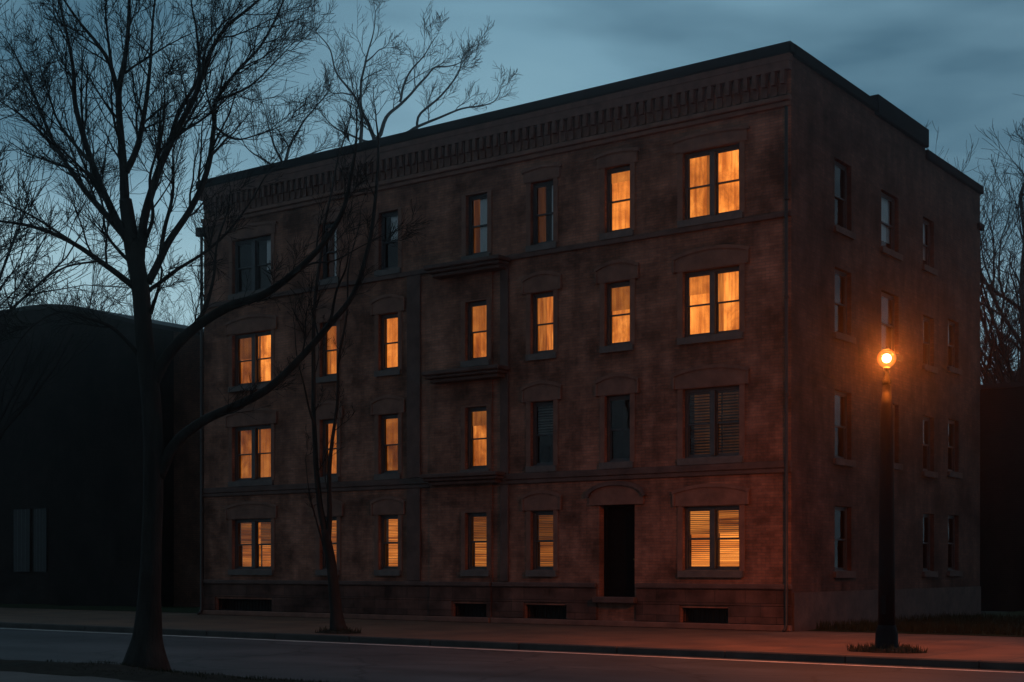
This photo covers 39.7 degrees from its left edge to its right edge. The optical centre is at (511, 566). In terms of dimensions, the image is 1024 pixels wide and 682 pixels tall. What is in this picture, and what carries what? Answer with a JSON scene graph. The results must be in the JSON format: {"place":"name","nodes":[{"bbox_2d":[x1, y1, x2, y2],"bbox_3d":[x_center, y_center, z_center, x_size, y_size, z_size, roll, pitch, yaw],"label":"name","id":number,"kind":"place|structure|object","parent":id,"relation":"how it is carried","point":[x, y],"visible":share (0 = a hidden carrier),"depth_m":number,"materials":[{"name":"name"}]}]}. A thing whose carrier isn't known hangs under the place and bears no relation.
{"place":"outdoors","nodes":[
{"label":"outdoors","id":0,"kind":"place"},
{"bbox_2d":[0,671,138,681],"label":"footpath","id":1,"kind":"structure","parent":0,"point":[7,676],"depth_m":20.18,"materials":[{"name":"concrete"}]},
{"bbox_2d":[0,0,181,439],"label":"background tree","id":2,"kind":"object","parent":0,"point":[28,400],"visible":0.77,"depth_m":50.66,"materials":[{"name":"black plant"}]},
{"bbox_2d":[0,659,331,681],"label":"verge","id":3,"kind":"structure","parent":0,"point":[28,666],"depth_m":20.93,"materials":[{"name":"plant"}]},
{"bbox_2d":[0,628,1023,681],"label":"road","id":4,"kind":"structure","parent":0,"point":[319,661],"depth_m":25.11,"materials":[{"name":"grey asphalt"}]},
{"bbox_2d":[0,0,431,670],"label":"street tree","id":5,"kind":"object","parent":4,"relation":"on","point":[146,648],"visible":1,"depth_m":22.88,"materials":[{"name":"brown plant"}]},
{"bbox_2d":[0,622,1023,670],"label":"kerb","id":6,"kind":"structure","parent":4,"relation":"on","point":[923,662],"depth_m":28.55,"materials":[{"name":"concrete"}]},
{"bbox_2d":[0,627,1023,671],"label":"gutter","id":7,"kind":"object","parent":4,"relation":"on","point":[566,651],"depth_m":28.51,"materials":[{"name":"concrete"}]},
{"bbox_2d":[1,628,1023,672],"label":"road edge line","id":8,"kind":"object","parent":4,"relation":"on","point":[567,652],"visible":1,"depth_m":28.21,"materials":[{"name":"paint"}]},
{"bbox_2d":[0,608,1023,661],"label":"pavement","id":9,"kind":"structure","parent":0,"point":[989,648],"depth_m":33.25,"materials":[{"name":"grey concrete"}]},
{"bbox_2d":[287,93,372,630],"bbox_3d":[-4.456,-4.973,33.849,1.865,13.404,2.450,0,0,-16],"label":"slim tree","id":10,"kind":"object","parent":9,"relation":"on","point":[337,620],"visible":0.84,"depth_m":33.92,"materials":[{"name":"brown plant"}]},
{"bbox_2d":[315,626,360,633],"bbox_3d":[-4.176,1.472,34.004,1.260,0.247,0.840,0,0,36],"label":"weed clump","id":11,"kind":"object","parent":9,"relation":"on","point":[343,631],"visible":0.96,"depth_m":33.74,"materials":[{"name":"green plant"}]},
{"bbox_2d":[875,346,897,647],"bbox_3d":[7.026,-1.263,26.566,0.520,5.726,0.520,0,0,36],"label":"street lamp","id":12,"kind":"object","parent":9,"relation":"on","point":[886,632],"visible":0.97,"depth_m":26.45,"materials":[{"name":"metal"}]},
{"bbox_2d":[881,596,885,614],"bbox_3d":[6.933,0.725,26.439,0.100,0.350,0.035,0,0,36],"label":"access door","id":13,"kind":"structure","parent":12,"relation":"in","point":[883,598],"depth_m":26.42,"materials":[{"name":"metal"}]},
{"bbox_2d":[846,642,928,652],"bbox_3d":[7.042,1.479,26.537,1.648,0.234,1.029,0,0,36],"label":"weed clump","id":14,"kind":"object","parent":9,"relation":"on","point":[872,648],"visible":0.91,"depth_m":26.30,"materials":[{"name":"plant"}]},
{"bbox_2d":[0,604,1023,636],"bbox_3d":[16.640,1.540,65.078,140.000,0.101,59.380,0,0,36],"label":"lawn","id":15,"kind":"structure","parent":0,"point":[194,609],"depth_m":50.72,"materials":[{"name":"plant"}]},
{"bbox_2d":[8,257,56,306],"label":"background tree","id":16,"kind":"object","parent":15,"relation":"on","point":[26,284],"visible":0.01,"depth_m":75.69,"materials":[{"name":"black plant"}]},
{"bbox_2d":[0,251,81,304],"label":"background tree","id":17,"kind":"object","parent":15,"relation":"on","point":[32,287],"visible":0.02,"depth_m":81.00,"materials":[{"name":"black plant"}]},
{"bbox_2d":[73,289,125,310],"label":"background tree","id":18,"kind":"object","parent":15,"relation":"on","point":[88,300],"depth_m":77.86,"materials":[{"name":"black plant"}]},
{"bbox_2d":[0,304,203,606],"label":"dark hall","id":19,"kind":"structure","parent":15,"relation":"on","point":[71,479],"depth_m":55.90,"materials":[{"name":"black brick"}]},
{"bbox_2d":[14,509,30,571],"bbox_3d":[-20.074,-1.060,58.032,1.086,2.554,0.056,0,0,36],"label":"door","id":20,"kind":"structure","parent":19,"relation":"in","point":[22,517],"depth_m":57.98,"materials":[{"name":"paint"}]},
{"bbox_2d":[34,508,46,571],"bbox_3d":[-19.081,-1.060,57.306,0.838,2.554,0.056,0,0,36],"label":"door","id":21,"kind":"structure","parent":19,"relation":"in","point":[40,515],"depth_m":57.27,"materials":[{"name":"paint"}]},
{"bbox_2d":[49,213,179,323],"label":"background tree","id":22,"kind":"object","parent":15,"relation":"on","point":[94,278],"visible":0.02,"depth_m":81.02,"materials":[{"name":"black plant"}]},
{"bbox_2d":[83,249,177,319],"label":"background tree","id":23,"kind":"object","parent":15,"relation":"on","point":[131,309],"visible":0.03,"depth_m":77.08,"materials":[{"name":"black plant"}]},
{"bbox_2d":[155,276,203,325],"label":"background tree","id":24,"kind":"object","parent":15,"relation":"on","point":[174,310],"visible":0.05,"depth_m":76.50,"materials":[{"name":"brown plant"}]},
{"bbox_2d":[171,327,203,606],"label":"link building","id":25,"kind":"structure","parent":15,"relation":"on","point":[187,483],"depth_m":54.36,"materials":[{"name":"brick"}]},
{"bbox_2d":[220,60,353,163],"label":"tree","id":26,"kind":"object","parent":15,"relation":"on","point":[301,124],"visible":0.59,"depth_m":67.92,"materials":[{"name":"black plant"}]},
{"bbox_2d":[294,0,521,142],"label":"tall tree","id":27,"kind":"object","parent":15,"relation":"on","point":[468,53],"visible":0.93,"depth_m":62.10,"materials":[{"name":"black plant"}]},
{"bbox_2d":[815,610,1023,635],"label":"lawn grass","id":28,"kind":"structure","parent":15,"relation":"on","point":[999,623],"depth_m":34.95,"materials":[{"name":"green plant"}]},
{"bbox_2d":[924,94,1023,383],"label":"background tree","id":29,"kind":"object","parent":15,"relation":"on","point":[994,349],"visible":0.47,"depth_m":60.13,"materials":[{"name":"black plant"}]},
{"bbox_2d":[974,152,1023,383],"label":"background tree","id":30,"kind":"object","parent":15,"relation":"on","point":[986,178],"visible":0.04,"depth_m":73.32,"materials":[{"name":"black plant"}]},
{"bbox_2d":[980,232,1022,384],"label":"background tree","id":31,"kind":"object","parent":15,"relation":"on","point":[1010,345],"visible":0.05,"depth_m":64.83,"materials":[{"name":"brown plant"}]},
{"bbox_2d":[980,381,1023,610],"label":"building","id":32,"kind":"structure","parent":15,"relation":"on","point":[1002,496],"depth_m":50.47,"materials":[{"name":"black brick"}]},
{"bbox_2d":[1021,546,1023,609],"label":"garage door","id":33,"kind":"structure","parent":32,"relation":"in","point":[1022,548],"depth_m":49.99,"materials":[{"name":"black paint"}]},
{"bbox_2d":[986,190,1023,383],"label":"background tree","id":34,"kind":"object","parent":15,"relation":"on","point":[1022,350],"visible":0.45,"depth_m":59.49,"materials":[{"name":"black plant"}]},
{"bbox_2d":[0,0,1023,384],"label":"sky","id":35,"kind":"structure","parent":0,"point":[956,65],"materials":[{"name":"blue"}]},
{"bbox_2d":[195,41,983,631],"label":"brick building","id":36,"kind":"structure","parent":0,"point":[615,355],"depth_m":39.33,"materials":[{"name":"brown brick"}]},
{"bbox_2d":[224,501,277,574],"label":"window","id":37,"kind":"structure","parent":36,"relation":"in","point":[256,518],"depth_m":45.96,"materials":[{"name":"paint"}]},
{"bbox_2d":[224,408,277,486],"bbox_3d":[-8.338,-3.861,45.963,2.380,2.524,0.465,0,0,36],"label":"window","id":38,"kind":"structure","parent":36,"relation":"in","point":[250,453],"depth_m":45.95,"materials":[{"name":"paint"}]},
{"bbox_2d":[224,314,277,391],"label":"window","id":39,"kind":"structure","parent":36,"relation":"in","point":[249,343],"depth_m":45.97,"materials":[{"name":"glass"}]},
{"bbox_2d":[224,221,277,299],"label":"window","id":40,"kind":"structure","parent":36,"relation":"in","point":[257,229],"depth_m":45.90,"materials":[{"name":"paint"}]},
{"bbox_2d":[312,207,341,285],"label":"window","id":41,"kind":"structure","parent":36,"relation":"in","point":[334,279],"depth_m":44.00,"materials":[{"name":"paint"}]},
{"bbox_2d":[312,498,343,574],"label":"window","id":42,"kind":"structure","parent":36,"relation":"in","point":[337,506],"depth_m":43.85,"materials":[{"name":"paint"}]},
{"bbox_2d":[316,303,342,382],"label":"window","id":43,"kind":"structure","parent":36,"relation":"in","point":[330,356],"depth_m":44.03,"materials":[{"name":"paint"}]},
{"bbox_2d":[316,400,343,482],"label":"window","id":44,"kind":"structure","parent":36,"relation":"in","point":[323,412],"depth_m":43.90,"materials":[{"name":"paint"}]},
{"bbox_2d":[370,496,405,575],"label":"window","id":45,"kind":"structure","parent":36,"relation":"in","point":[392,508],"depth_m":42.60,"materials":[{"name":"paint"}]},
{"bbox_2d":[370,395,405,479],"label":"window","id":46,"kind":"structure","parent":36,"relation":"in","point":[394,405],"depth_m":42.61,"materials":[{"name":"paint"}]},
{"bbox_2d":[370,294,405,376],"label":"window","id":47,"kind":"structure","parent":36,"relation":"in","point":[386,303],"depth_m":42.61,"materials":[{"name":"paint"}]},
{"bbox_2d":[374,207,401,276],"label":"window","id":48,"kind":"structure","parent":36,"relation":"in","point":[395,216],"depth_m":42.58,"materials":[{"name":"paint"}]},
{"bbox_2d":[460,511,490,575],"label":"window","id":49,"kind":"structure","parent":36,"relation":"in","point":[482,519],"depth_m":40.63,"materials":[{"name":"paint"}]},
{"bbox_2d":[460,404,490,471],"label":"window","id":50,"kind":"structure","parent":36,"relation":"in","point":[481,415],"depth_m":40.65,"materials":[{"name":"glass"}]},
{"bbox_2d":[460,297,490,367],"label":"window","id":51,"kind":"structure","parent":36,"relation":"in","point":[481,309],"depth_m":40.63,"materials":[{"name":"paint"}]},
{"bbox_2d":[461,190,491,259],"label":"window","id":52,"kind":"structure","parent":36,"relation":"in","point":[482,226],"depth_m":40.63,"materials":[{"name":"glass"}]},
{"bbox_2d":[521,490,561,576],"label":"window","id":53,"kind":"structure","parent":36,"relation":"in","point":[546,504],"depth_m":39.30,"materials":[{"name":"paint"}]},
{"bbox_2d":[521,380,561,472],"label":"window","id":54,"kind":"structure","parent":36,"relation":"in","point":[539,391],"depth_m":39.20,"materials":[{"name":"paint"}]},
{"bbox_2d":[521,271,561,360],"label":"window","id":55,"kind":"structure","parent":36,"relation":"in","point":[545,333],"depth_m":39.31,"materials":[{"name":"paint"}]},
{"bbox_2d":[521,163,561,251],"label":"window","id":56,"kind":"structure","parent":36,"relation":"in","point":[547,171],"depth_m":39.28,"materials":[{"name":"paint"}]},
{"bbox_2d":[584,481,646,596],"bbox_3d":[2.861,-0.726,37.763,1.889,3.083,0.510,0,0,36],"label":"door","id":57,"kind":"structure","parent":36,"relation":"in","point":[619,522],"depth_m":37.91,"materials":[{"name":"black paint"}]},
{"bbox_2d":[594,373,639,468],"bbox_3d":[2.841,-3.861,37.697,1.371,2.524,0.300,0,0,36],"label":"window","id":58,"kind":"structure","parent":36,"relation":"in","point":[620,384],"depth_m":37.70,"materials":[{"name":"paint"}]},
{"bbox_2d":[594,259,639,353],"bbox_3d":[2.890,-6.918,37.764,1.371,2.439,0.465,0,0,36],"label":"window","id":59,"kind":"structure","parent":36,"relation":"in","point":[621,324],"depth_m":37.85,"materials":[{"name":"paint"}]},
{"bbox_2d":[594,147,639,239],"bbox_3d":[2.890,-9.894,37.764,1.371,2.360,0.466,0,0,36],"label":"window","id":60,"kind":"structure","parent":36,"relation":"in","point":[621,211],"depth_m":37.87,"materials":[{"name":"glass"}]},
{"bbox_2d":[672,483,749,577],"bbox_3d":[5.160,-0.913,36.147,2.196,2.388,0.530,0,0,36],"label":"window","id":61,"kind":"structure","parent":36,"relation":"in","point":[702,503],"depth_m":36.13,"materials":[{"name":"paint"}]},
{"bbox_2d":[672,364,749,465],"bbox_3d":[5.207,-3.861,36.211,2.196,2.524,0.690,0,0,36],"label":"window","id":62,"kind":"structure","parent":36,"relation":"in","point":[707,403],"depth_m":36.16,"materials":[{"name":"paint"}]},
{"bbox_2d":[672,244,749,344],"bbox_3d":[5.141,-6.918,36.121,2.196,2.439,0.466,0,0,36],"label":"window","id":63,"kind":"structure","parent":36,"relation":"in","point":[714,298],"depth_m":36.12,"materials":[{"name":"paint"}]},
{"bbox_2d":[672,125,749,227],"bbox_3d":[5.141,-9.894,36.121,2.196,2.360,0.466,0,0,36],"label":"window","id":64,"kind":"structure","parent":36,"relation":"in","point":[707,200],"depth_m":36.15,"materials":[{"name":"glass"}]},
{"bbox_2d":[833,161,855,239],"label":"window","id":65,"kind":"structure","parent":36,"relation":"in","point":[843,231],"depth_m":37.64,"materials":[{"name":"paint"}]},
{"bbox_2d":[833,269,855,343],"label":"window","id":66,"kind":"structure","parent":36,"relation":"in","point":[843,336],"depth_m":37.69,"materials":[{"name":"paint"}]},
{"bbox_2d":[833,391,855,466],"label":"window","id":67,"kind":"structure","parent":36,"relation":"in","point":[838,460],"depth_m":37.72,"materials":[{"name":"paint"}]},
{"bbox_2d":[833,506,855,577],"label":"window","id":68,"kind":"structure","parent":36,"relation":"in","point":[839,572],"depth_m":37.70,"materials":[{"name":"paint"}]},
{"bbox_2d":[880,192,902,260],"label":"window","id":69,"kind":"structure","parent":36,"relation":"in","point":[887,230],"depth_m":40.34,"materials":[{"name":"glass"}]},
{"bbox_2d":[880,292,902,361],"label":"window","id":70,"kind":"structure","parent":36,"relation":"in","point":[891,354],"depth_m":40.45,"materials":[{"name":"paint"}]},
{"bbox_2d":[893,405,902,469],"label":"window","id":71,"kind":"structure","parent":36,"relation":"in","point":[897,466],"depth_m":40.49,"materials":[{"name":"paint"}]},
{"bbox_2d":[922,219,937,275],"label":"window","id":72,"kind":"structure","parent":36,"relation":"in","point":[926,267],"depth_m":42.78,"materials":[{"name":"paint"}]},
{"bbox_2d":[922,316,937,373],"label":"window","id":73,"kind":"structure","parent":36,"relation":"in","point":[927,367],"depth_m":42.80,"materials":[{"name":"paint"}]},
{"bbox_2d":[922,416,937,477],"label":"window","id":74,"kind":"structure","parent":36,"relation":"in","point":[926,472],"depth_m":42.80,"materials":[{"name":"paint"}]},
{"bbox_2d":[922,514,937,576],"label":"window","id":75,"kind":"structure","parent":36,"relation":"in","point":[926,572],"depth_m":42.80,"materials":[{"name":"paint"}]},
{"bbox_2d":[947,320,962,375],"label":"window","id":76,"kind":"structure","parent":36,"relation":"in","point":[951,369],"depth_m":44.60,"materials":[{"name":"paint"}]},
{"bbox_2d":[947,420,962,477],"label":"window","id":77,"kind":"structure","parent":36,"relation":"in","point":[950,473],"depth_m":44.60,"materials":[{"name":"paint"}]},
{"bbox_2d":[947,515,962,575],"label":"window","id":78,"kind":"structure","parent":36,"relation":"in","point":[951,571],"depth_m":44.61,"materials":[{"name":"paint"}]}
]}

